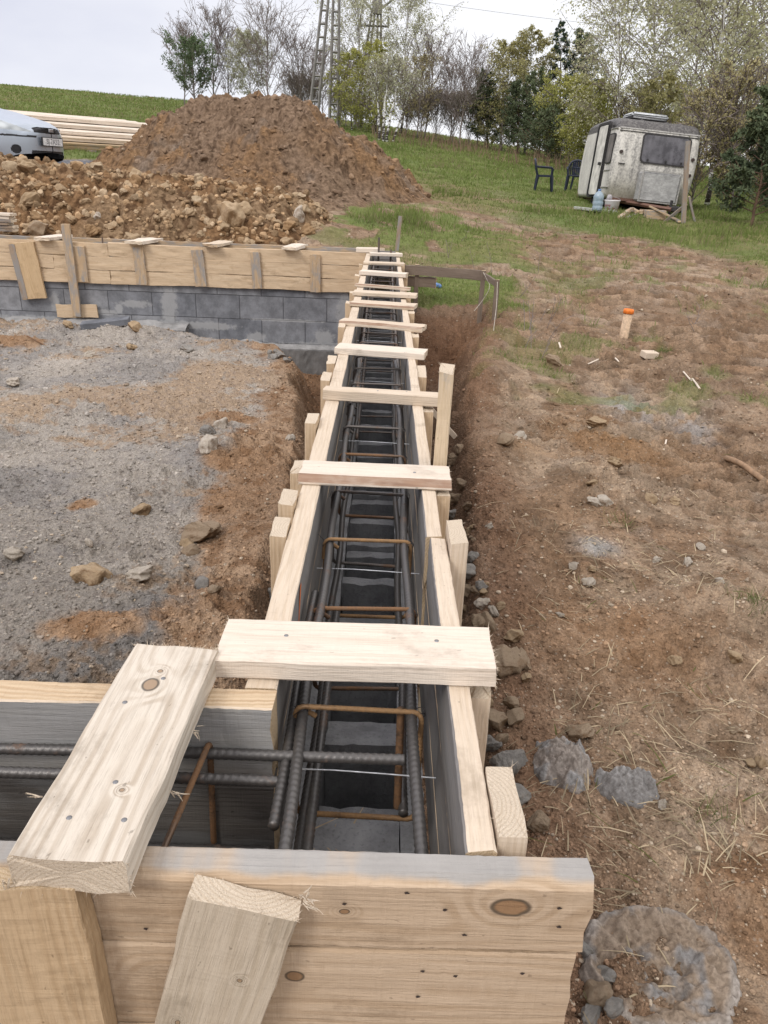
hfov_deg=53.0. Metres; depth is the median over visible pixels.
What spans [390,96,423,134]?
bare shrub
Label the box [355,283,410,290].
cross board
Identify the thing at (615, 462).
stone
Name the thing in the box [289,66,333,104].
bare shrub
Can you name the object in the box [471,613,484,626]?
stone
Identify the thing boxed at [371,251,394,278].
formwork panel
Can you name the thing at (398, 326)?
cross board
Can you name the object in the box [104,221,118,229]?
rubble stone
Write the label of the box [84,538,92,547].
stone
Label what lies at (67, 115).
stacked plank
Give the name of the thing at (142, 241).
wood offcut
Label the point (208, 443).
stone
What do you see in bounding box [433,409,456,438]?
strut
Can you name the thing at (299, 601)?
paint mark
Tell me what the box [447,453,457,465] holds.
stone
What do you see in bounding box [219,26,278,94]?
birch tree
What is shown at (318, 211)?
rubble stone
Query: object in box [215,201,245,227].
boulder
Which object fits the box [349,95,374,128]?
bare shrub
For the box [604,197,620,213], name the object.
bucket
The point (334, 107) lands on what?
bare shrub
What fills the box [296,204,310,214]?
rubble stone
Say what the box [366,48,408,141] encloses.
birch tree
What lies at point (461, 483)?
stone
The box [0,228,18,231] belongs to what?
stacked board
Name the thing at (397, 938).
formwork panel
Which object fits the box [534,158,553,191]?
garden chair
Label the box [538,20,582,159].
spruce tree
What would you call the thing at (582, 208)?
doorstep slab
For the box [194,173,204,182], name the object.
rubble stone
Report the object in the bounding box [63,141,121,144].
stacked plank
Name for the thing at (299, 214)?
boulder
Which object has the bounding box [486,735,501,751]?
stone
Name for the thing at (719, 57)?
birch tree
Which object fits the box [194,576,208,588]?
stone
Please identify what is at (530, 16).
power line
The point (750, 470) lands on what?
fallen branch
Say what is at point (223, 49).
bare tree
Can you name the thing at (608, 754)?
pebbles
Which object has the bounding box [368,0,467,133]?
birch tree
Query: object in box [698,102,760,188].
leafy tree
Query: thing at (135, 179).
rubble stone
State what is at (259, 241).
rubble stone
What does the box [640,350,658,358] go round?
wood offcut
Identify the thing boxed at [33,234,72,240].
wood offcut
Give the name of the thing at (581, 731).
stone
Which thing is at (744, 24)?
birch tree
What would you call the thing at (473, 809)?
formwork panel
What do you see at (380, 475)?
cross board
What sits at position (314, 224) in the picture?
rubble stone
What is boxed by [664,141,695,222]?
timber prop
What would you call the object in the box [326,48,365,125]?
bare tree
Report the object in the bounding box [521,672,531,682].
stone
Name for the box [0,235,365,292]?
formwork panel
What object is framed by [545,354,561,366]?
stone
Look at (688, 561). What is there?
stone
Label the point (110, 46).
sky
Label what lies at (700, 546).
stone
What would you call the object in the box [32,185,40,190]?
rubble stone
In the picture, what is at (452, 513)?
stone
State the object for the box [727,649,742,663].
stone
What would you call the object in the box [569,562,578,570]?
stone
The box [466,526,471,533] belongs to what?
stone
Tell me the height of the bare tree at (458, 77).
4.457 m
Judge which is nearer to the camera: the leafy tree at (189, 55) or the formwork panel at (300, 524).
the formwork panel at (300, 524)
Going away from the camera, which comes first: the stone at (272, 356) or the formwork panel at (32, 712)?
the formwork panel at (32, 712)
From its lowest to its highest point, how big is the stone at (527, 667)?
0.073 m
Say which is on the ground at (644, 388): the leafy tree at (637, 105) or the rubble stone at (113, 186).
the leafy tree at (637, 105)
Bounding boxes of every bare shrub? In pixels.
[273,59,318,100]
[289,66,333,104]
[316,81,363,125]
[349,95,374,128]
[365,96,382,127]
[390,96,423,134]
[403,87,439,136]
[413,85,462,138]
[432,84,471,141]
[444,84,486,144]
[462,85,500,143]
[487,102,510,144]
[692,108,727,167]
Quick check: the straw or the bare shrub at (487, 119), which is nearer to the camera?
the straw
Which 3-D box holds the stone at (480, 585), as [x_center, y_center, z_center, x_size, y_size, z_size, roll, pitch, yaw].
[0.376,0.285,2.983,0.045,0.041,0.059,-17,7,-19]
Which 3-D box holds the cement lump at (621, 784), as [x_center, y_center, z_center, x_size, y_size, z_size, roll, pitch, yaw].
[0.690,0.763,2.144,0.203,0.098,0.138,2,24,-1]
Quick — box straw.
[478,344,767,1023]
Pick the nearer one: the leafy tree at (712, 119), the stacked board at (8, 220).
the stacked board at (8, 220)
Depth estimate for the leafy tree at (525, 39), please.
39.42 m
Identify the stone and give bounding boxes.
[1,161,16,171]
[2,231,18,234]
[3,546,24,561]
[4,203,15,209]
[6,377,19,386]
[22,223,27,229]
[25,201,32,206]
[27,181,36,188]
[30,210,40,219]
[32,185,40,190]
[51,191,61,199]
[52,162,59,167]
[54,183,67,192]
[62,320,73,328]
[65,214,76,223]
[70,161,81,170]
[70,562,112,585]
[81,198,91,204]
[83,162,90,168]
[83,350,94,356]
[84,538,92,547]
[85,224,100,236]
[89,162,102,170]
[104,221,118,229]
[106,182,117,191]
[120,188,127,195]
[123,180,132,187]
[123,232,140,239]
[125,564,152,582]
[126,343,137,349]
[128,321,141,331]
[129,168,142,176]
[129,174,141,185]
[130,194,138,200]
[130,502,150,515]
[133,210,139,216]
[153,215,159,222]
[158,210,173,223]
[160,182,169,189]
[179,174,187,179]
[179,538,193,546]
[180,344,193,352]
[181,521,221,542]
[181,544,199,555]
[185,208,195,215]
[191,184,201,190]
[191,195,201,202]
[193,202,200,206]
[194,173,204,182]
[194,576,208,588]
[196,230,204,237]
[198,434,217,454]
[199,425,216,434]
[207,584,221,593]
[213,417,227,428]
[218,221,230,232]
[226,196,233,202]
[236,192,247,201]
[239,201,253,215]
[239,226,248,235]
[243,237,254,243]
[255,239,264,243]
[266,213,275,219]
[267,353,277,359]
[272,219,282,225]
[276,352,285,358]
[277,194,291,200]
[280,237,292,244]
[282,220,295,230]
[283,357,292,362]
[285,434,295,440]
[296,192,305,200]
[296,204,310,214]
[299,223,315,235]
[310,221,319,229]
[312,202,321,208]
[315,208,321,214]
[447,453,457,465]
[449,509,455,519]
[450,493,460,504]
[454,444,462,453]
[456,478,466,490]
[462,501,471,510]
[464,584,470,596]
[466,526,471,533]
[466,563,475,579]
[467,551,478,562]
[470,585,479,594]
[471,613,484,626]
[473,598,489,609]
[475,580,488,590]
[479,588,487,595]
[481,611,496,631]
[485,522,493,529]
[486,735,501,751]
[488,605,498,616]
[488,708,507,731]
[489,749,527,775]
[494,644,527,677]
[495,601,505,609]
[495,733,508,743]
[497,432,514,445]
[503,629,523,642]
[503,696,518,708]
[506,707,524,726]
[514,431,526,439]
[515,783,531,806]
[519,647,531,670]
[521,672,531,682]
[527,810,549,832]
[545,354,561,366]
[555,612,564,616]
[565,723,593,739]
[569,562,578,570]
[580,940,593,956]
[581,577,595,586]
[581,1004,602,1023]
[582,979,612,1006]
[586,416,606,427]
[586,479,597,485]
[587,496,601,506]
[588,565,596,572]
[597,494,613,506]
[597,965,616,983]
[604,996,623,1018]
[607,456,622,467]
[645,493,657,504]
[652,556,660,562]
[657,799,666,810]
[666,655,682,664]
[669,496,680,505]
[683,557,692,566]
[696,542,705,550]
[714,577,724,583]
[726,726,743,734]
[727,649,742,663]
[745,758,755,767]
[755,755,767,768]
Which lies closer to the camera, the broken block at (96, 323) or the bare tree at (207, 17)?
the broken block at (96, 323)
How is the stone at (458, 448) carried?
on the ground at (644, 388)
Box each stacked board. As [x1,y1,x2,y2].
[0,212,16,215]
[0,216,15,218]
[0,219,16,222]
[0,222,13,224]
[0,225,18,228]
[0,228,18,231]
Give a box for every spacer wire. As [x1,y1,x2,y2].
[302,768,435,778]
[317,568,418,573]
[339,440,408,444]
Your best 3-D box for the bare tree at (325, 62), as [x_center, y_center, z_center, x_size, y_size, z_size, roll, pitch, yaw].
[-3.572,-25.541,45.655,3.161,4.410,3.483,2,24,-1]
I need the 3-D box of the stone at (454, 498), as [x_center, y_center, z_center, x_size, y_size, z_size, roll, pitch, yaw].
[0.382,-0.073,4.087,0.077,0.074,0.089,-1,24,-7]
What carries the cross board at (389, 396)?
on the formwork panel at (300, 524)
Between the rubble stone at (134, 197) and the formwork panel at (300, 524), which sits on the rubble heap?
the rubble stone at (134, 197)
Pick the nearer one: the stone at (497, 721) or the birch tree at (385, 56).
the stone at (497, 721)
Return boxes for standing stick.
[395,216,401,250]
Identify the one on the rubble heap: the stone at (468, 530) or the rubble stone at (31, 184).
the rubble stone at (31, 184)
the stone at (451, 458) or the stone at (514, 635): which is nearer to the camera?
the stone at (514, 635)
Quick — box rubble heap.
[0,155,334,244]
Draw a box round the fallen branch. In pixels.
[723,455,767,485]
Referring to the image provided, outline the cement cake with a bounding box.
[578,905,741,1023]
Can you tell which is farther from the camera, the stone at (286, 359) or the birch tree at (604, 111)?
the birch tree at (604, 111)
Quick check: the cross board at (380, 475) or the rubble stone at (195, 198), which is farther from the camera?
the rubble stone at (195, 198)
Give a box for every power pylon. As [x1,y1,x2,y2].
[310,0,340,126]
[353,0,391,127]
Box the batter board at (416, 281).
[394,264,499,330]
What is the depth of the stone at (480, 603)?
2.88 m
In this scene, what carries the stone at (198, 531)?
on the ground at (644, 388)
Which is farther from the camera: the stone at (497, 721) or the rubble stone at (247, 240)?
the rubble stone at (247, 240)
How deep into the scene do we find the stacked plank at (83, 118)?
16.81 m
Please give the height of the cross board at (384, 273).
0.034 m
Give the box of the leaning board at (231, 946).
[155,869,321,1023]
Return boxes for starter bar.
[377,237,379,283]
[389,250,391,285]
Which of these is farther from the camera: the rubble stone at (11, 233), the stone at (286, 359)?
the rubble stone at (11, 233)
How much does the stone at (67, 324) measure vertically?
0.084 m
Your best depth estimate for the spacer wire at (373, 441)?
2.75 m
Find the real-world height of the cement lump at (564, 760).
0.118 m
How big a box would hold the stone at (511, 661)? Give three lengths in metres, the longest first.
0.134 x 0.110 x 0.098 m
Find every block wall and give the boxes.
[0,280,349,345]
[292,288,423,853]
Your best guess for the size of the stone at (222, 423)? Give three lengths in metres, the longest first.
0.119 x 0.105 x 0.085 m
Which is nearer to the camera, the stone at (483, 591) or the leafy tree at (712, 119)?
the stone at (483, 591)
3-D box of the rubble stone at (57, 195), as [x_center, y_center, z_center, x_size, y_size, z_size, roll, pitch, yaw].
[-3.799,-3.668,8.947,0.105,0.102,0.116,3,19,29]
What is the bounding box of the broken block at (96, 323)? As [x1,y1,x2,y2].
[80,316,130,329]
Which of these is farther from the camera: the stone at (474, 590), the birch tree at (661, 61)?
the birch tree at (661, 61)
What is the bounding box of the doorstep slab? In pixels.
[573,206,617,212]
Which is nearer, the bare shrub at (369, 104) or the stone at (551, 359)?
the stone at (551, 359)
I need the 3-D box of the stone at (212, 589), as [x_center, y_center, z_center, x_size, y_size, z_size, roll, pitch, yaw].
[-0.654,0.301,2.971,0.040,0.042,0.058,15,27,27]
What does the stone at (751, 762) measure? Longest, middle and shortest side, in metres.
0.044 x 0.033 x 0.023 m
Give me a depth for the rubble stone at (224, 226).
8.80 m
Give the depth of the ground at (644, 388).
4.08 m
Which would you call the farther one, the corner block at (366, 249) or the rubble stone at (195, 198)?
the rubble stone at (195, 198)
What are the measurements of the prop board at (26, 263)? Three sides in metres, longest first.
0.565 x 0.266 x 0.039 m
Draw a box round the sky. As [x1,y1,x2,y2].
[0,0,767,165]
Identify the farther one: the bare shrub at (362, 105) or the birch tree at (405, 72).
the bare shrub at (362, 105)
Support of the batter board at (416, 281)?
on the ground at (644, 388)
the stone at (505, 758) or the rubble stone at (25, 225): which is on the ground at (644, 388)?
the stone at (505, 758)
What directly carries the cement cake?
on the ground at (644, 388)
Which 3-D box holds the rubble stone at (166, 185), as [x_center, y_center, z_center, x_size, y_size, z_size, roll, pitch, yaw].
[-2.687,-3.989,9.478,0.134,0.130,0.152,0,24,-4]
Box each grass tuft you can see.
[602,508,639,529]
[654,345,681,355]
[679,783,750,837]
[724,583,767,616]
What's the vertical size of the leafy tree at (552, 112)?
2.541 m
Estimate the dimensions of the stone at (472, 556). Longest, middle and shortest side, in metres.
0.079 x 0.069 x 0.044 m
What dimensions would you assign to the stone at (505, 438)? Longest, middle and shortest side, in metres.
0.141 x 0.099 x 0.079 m
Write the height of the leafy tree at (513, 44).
5.456 m
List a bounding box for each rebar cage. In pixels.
[0,611,404,849]
[268,258,428,853]
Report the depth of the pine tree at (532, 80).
37.96 m
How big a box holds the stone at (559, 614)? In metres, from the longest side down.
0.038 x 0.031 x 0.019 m
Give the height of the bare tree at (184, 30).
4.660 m
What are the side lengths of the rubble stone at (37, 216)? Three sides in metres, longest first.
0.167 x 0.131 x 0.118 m
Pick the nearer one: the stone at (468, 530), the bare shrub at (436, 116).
the stone at (468, 530)
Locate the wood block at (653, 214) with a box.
[644,210,666,219]
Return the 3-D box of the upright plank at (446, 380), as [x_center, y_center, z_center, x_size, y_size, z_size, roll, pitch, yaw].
[0.142,0.176,2.264,0.053,1.235,0.096,4,26,5]
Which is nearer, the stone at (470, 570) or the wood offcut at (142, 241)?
the stone at (470, 570)
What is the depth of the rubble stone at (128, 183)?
9.27 m
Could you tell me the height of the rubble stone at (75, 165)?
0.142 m
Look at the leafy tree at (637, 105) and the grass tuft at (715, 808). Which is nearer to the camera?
the grass tuft at (715, 808)
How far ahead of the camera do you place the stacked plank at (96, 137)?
16.21 m
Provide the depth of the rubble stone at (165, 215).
8.83 m
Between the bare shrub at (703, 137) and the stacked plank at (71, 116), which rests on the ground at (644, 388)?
the bare shrub at (703, 137)
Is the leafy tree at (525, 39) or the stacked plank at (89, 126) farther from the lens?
the leafy tree at (525, 39)
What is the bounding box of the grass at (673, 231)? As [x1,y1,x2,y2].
[0,83,767,403]
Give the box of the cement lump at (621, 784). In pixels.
[594,765,659,808]
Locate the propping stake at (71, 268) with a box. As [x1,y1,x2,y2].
[61,224,81,316]
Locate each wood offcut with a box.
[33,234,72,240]
[124,237,162,244]
[202,240,232,246]
[281,243,307,249]
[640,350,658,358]
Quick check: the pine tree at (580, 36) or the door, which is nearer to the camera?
the door
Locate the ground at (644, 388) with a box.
[0,84,767,1023]
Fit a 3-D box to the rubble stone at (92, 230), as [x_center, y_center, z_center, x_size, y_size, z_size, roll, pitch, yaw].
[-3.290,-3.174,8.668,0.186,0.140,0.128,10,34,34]
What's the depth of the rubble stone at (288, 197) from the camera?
9.71 m
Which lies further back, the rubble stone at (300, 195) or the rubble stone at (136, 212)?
the rubble stone at (300, 195)
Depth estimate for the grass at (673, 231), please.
14.81 m
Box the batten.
[649,205,676,219]
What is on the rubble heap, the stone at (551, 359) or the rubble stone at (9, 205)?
the rubble stone at (9, 205)
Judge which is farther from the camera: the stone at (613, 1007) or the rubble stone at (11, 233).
the rubble stone at (11, 233)
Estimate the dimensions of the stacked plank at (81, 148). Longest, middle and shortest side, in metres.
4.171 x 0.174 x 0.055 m
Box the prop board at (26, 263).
[8,242,46,299]
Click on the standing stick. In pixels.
(398, 233)
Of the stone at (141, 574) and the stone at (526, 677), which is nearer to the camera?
the stone at (526, 677)
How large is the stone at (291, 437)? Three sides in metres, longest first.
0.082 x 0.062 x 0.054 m
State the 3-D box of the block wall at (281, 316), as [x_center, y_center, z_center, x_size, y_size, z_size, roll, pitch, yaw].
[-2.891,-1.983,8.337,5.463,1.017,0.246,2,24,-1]
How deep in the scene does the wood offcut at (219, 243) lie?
7.85 m
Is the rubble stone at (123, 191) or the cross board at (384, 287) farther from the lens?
the rubble stone at (123, 191)
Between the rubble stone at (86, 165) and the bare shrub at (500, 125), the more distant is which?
the bare shrub at (500, 125)
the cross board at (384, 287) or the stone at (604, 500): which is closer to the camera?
the stone at (604, 500)
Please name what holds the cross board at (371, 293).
on the formwork panel at (300, 524)
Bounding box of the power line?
[428,2,737,36]
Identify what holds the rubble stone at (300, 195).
on the rubble heap
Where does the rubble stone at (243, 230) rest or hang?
on the rubble heap
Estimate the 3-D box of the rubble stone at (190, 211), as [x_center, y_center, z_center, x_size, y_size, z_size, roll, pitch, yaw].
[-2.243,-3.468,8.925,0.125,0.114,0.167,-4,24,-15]
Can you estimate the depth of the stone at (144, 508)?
3.68 m
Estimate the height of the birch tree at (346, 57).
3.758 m
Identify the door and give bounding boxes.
[589,125,608,193]
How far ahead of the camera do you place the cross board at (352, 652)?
1.21 m
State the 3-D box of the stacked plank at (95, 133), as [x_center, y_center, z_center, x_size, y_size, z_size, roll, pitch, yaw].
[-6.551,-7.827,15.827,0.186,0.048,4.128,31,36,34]
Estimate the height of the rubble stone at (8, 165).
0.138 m
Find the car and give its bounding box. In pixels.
[0,108,63,161]
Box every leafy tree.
[160,26,218,98]
[396,48,446,137]
[457,36,552,150]
[480,24,563,153]
[613,80,679,121]
[622,69,700,123]
[667,78,756,207]
[697,56,767,204]
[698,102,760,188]
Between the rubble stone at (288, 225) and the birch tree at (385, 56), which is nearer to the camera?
the rubble stone at (288, 225)
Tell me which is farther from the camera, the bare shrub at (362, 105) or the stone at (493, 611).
the bare shrub at (362, 105)
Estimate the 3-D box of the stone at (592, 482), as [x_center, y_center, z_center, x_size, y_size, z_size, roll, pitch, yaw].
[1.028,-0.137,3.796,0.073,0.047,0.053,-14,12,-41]
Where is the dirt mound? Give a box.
[89,90,433,211]
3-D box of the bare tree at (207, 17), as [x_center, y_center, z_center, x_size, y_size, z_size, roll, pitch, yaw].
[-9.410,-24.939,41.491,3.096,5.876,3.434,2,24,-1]
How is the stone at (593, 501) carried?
on the ground at (644, 388)
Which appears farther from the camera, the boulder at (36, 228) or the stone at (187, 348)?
the boulder at (36, 228)
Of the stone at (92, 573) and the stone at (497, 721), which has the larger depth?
the stone at (92, 573)
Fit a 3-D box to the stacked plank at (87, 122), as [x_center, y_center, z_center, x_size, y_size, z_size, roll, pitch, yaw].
[-7.015,-8.250,16.166,0.181,0.047,4.370,31,36,34]
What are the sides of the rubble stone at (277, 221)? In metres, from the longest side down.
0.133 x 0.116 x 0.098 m
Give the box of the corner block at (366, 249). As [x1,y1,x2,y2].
[356,247,377,252]
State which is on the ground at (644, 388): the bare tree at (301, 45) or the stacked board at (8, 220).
the bare tree at (301, 45)
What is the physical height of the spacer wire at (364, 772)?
0.006 m
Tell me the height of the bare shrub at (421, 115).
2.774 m
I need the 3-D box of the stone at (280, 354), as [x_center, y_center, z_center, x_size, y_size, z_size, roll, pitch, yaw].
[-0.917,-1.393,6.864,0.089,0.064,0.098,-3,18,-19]
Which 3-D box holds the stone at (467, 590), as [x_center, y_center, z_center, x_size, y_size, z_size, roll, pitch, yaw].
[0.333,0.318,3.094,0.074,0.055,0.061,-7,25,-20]
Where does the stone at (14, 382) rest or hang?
on the ground at (644, 388)
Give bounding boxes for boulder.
[16,158,41,173]
[19,192,41,208]
[27,220,48,235]
[93,212,100,219]
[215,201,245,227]
[293,205,304,222]
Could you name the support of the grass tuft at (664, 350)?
on the ground at (644, 388)
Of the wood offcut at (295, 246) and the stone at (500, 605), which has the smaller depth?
the stone at (500, 605)
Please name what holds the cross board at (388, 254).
on the formwork panel at (473, 809)
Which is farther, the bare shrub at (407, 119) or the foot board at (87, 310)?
the bare shrub at (407, 119)
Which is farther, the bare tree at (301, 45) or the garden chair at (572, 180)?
the bare tree at (301, 45)
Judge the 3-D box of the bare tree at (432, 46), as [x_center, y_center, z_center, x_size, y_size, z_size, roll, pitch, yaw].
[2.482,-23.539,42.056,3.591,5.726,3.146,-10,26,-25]
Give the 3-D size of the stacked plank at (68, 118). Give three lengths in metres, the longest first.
4.674 x 0.193 x 0.046 m
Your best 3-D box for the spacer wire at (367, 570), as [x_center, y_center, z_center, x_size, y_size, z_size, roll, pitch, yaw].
[-0.039,0.143,1.874,0.250,0.006,0.003,3,24,1]
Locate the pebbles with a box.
[0,206,767,1023]
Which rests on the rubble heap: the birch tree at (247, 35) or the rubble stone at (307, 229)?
the rubble stone at (307, 229)
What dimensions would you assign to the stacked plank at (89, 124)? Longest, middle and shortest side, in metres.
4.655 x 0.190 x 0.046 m
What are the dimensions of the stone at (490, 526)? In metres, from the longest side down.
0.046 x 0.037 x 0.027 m
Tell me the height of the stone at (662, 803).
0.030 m
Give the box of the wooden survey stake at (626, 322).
[619,308,633,338]
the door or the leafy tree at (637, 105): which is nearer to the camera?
the door
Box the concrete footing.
[0,316,337,374]
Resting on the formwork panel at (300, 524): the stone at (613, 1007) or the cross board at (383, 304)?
the cross board at (383, 304)
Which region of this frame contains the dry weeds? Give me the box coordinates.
[372,122,707,178]
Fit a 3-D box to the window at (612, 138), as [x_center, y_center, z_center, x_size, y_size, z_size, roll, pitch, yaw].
[4.345,-6.965,14.755,0.038,0.529,0.360,5,22,-3]
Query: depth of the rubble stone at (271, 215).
9.17 m
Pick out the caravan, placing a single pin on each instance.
(634, 158)
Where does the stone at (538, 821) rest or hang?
on the ground at (644, 388)
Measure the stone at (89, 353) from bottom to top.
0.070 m
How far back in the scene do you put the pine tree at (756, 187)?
15.57 m
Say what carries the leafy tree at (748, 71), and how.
on the ground at (644, 388)
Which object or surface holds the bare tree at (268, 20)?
on the ground at (644, 388)
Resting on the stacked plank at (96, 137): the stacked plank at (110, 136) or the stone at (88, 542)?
the stacked plank at (110, 136)
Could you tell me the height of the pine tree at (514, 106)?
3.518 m
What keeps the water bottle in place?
on the doorstep slab
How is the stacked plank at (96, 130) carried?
on the stacked plank at (92, 131)
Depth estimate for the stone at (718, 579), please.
3.13 m
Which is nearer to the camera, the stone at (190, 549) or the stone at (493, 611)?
the stone at (493, 611)
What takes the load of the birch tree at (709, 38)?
on the ground at (644, 388)
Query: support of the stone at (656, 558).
on the ground at (644, 388)
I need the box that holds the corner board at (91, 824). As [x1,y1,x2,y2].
[2,642,218,897]
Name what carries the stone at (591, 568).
on the ground at (644, 388)
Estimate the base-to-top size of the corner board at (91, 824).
0.067 m
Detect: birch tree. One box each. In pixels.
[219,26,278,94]
[309,0,410,127]
[317,48,380,129]
[342,38,407,133]
[358,58,396,140]
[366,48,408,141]
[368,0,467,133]
[374,54,417,141]
[388,69,428,141]
[529,67,622,163]
[544,0,720,142]
[546,0,741,121]
[553,78,630,165]
[612,0,767,143]
[618,0,767,132]
[631,0,767,205]
[683,0,767,130]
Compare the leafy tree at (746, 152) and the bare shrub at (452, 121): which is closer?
the leafy tree at (746, 152)
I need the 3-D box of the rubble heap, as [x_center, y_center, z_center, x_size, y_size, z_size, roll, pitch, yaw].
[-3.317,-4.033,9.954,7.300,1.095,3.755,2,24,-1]
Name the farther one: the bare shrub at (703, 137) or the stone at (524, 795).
the bare shrub at (703, 137)
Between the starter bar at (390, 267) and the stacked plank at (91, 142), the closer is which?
the starter bar at (390, 267)
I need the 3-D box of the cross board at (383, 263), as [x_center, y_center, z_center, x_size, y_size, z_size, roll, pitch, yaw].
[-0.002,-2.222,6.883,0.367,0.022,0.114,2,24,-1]
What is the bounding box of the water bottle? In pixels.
[592,189,603,210]
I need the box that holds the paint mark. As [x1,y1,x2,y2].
[299,585,300,616]
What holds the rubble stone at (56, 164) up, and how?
on the rubble heap
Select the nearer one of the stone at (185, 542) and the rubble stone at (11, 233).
the stone at (185, 542)
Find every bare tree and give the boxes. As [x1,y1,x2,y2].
[151,11,199,104]
[181,0,236,94]
[210,19,239,94]
[223,0,311,95]
[264,20,336,99]
[299,40,348,112]
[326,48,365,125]
[403,18,464,136]
[427,56,477,137]
[432,30,504,136]
[459,51,509,143]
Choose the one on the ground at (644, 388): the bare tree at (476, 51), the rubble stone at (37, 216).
the bare tree at (476, 51)
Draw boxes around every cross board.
[213,615,500,688]
[296,460,451,490]
[323,386,437,406]
[334,343,427,359]
[338,318,426,332]
[349,299,417,309]
[353,290,417,298]
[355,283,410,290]
[359,269,407,277]
[363,261,403,265]
[369,252,402,256]
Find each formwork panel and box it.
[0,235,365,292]
[0,680,279,848]
[0,841,593,1023]
[245,253,370,833]
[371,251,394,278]
[395,252,527,856]
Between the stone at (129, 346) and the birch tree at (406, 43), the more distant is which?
the birch tree at (406, 43)
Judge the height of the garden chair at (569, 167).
0.711 m
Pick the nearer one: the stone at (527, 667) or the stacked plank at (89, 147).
the stone at (527, 667)
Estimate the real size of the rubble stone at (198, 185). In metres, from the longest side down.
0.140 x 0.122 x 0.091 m
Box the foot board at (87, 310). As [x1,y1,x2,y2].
[55,304,98,317]
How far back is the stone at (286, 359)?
6.68 m
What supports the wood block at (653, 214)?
on the ground at (644, 388)
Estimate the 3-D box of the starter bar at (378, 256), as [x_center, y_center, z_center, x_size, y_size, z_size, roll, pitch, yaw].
[-0.057,-2.494,7.694,0.020,0.470,0.017,2,24,-1]
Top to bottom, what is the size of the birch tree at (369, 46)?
4.375 m
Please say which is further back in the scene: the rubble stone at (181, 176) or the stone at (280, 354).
the rubble stone at (181, 176)
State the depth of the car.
11.62 m
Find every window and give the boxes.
[605,133,616,163]
[640,133,691,166]
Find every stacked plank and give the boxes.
[9,110,127,120]
[13,111,135,121]
[17,112,145,123]
[20,113,146,125]
[33,117,140,126]
[42,120,139,127]
[45,121,138,128]
[48,122,137,130]
[53,125,136,132]
[56,127,134,133]
[57,128,129,133]
[58,129,133,136]
[60,132,131,138]
[61,135,131,139]
[62,136,130,142]
[63,139,123,144]
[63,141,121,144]
[63,142,122,147]
[63,145,104,148]
[63,147,101,150]
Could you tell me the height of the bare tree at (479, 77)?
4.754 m
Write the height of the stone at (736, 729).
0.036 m
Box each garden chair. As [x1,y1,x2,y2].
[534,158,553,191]
[564,159,581,189]
[570,161,580,188]
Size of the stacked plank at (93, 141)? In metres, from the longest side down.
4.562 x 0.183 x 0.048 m
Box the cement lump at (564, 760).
[533,736,593,794]
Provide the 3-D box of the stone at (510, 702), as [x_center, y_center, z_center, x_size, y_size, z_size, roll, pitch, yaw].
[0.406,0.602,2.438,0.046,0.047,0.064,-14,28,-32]
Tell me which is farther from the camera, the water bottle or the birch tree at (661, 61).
the birch tree at (661, 61)
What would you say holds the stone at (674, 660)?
on the ground at (644, 388)
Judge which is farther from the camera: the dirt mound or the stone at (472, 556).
the dirt mound
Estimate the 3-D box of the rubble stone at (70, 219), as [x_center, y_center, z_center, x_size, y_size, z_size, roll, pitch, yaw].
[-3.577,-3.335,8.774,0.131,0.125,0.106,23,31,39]
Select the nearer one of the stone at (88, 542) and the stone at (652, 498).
the stone at (88, 542)
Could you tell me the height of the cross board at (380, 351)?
0.040 m
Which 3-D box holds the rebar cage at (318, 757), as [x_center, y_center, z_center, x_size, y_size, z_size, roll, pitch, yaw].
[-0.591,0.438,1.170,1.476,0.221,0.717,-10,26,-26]
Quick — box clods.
[92,93,430,205]
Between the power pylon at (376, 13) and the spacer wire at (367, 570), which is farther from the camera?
the power pylon at (376, 13)
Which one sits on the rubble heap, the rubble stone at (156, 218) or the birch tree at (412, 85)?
the rubble stone at (156, 218)
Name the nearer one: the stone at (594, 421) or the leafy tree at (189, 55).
the stone at (594, 421)
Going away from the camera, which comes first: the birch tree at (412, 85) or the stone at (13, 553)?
the stone at (13, 553)
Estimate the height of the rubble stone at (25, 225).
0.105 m
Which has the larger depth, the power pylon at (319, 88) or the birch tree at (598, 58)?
the power pylon at (319, 88)
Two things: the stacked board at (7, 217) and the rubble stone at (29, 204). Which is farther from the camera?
the rubble stone at (29, 204)
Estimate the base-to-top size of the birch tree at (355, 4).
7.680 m
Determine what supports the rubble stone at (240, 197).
on the rubble heap
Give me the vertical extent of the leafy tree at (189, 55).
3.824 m
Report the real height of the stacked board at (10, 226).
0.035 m
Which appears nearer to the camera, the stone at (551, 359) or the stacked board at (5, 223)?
the stone at (551, 359)
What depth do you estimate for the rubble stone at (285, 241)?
8.82 m
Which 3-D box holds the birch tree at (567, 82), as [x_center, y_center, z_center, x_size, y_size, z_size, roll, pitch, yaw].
[8.560,-17.216,33.702,4.010,4.015,3.764,-16,29,-35]
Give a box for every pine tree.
[463,68,508,148]
[491,78,536,153]
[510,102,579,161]
[513,66,564,158]
[564,28,607,156]
[708,84,767,225]
[752,119,767,207]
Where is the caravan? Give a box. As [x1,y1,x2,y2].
[578,112,700,213]
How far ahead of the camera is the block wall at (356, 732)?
1.93 m
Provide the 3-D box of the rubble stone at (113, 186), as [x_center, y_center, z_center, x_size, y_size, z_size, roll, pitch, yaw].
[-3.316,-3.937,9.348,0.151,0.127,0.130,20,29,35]
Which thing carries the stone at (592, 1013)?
on the ground at (644, 388)
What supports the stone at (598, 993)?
on the ground at (644, 388)
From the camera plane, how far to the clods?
12.12 m

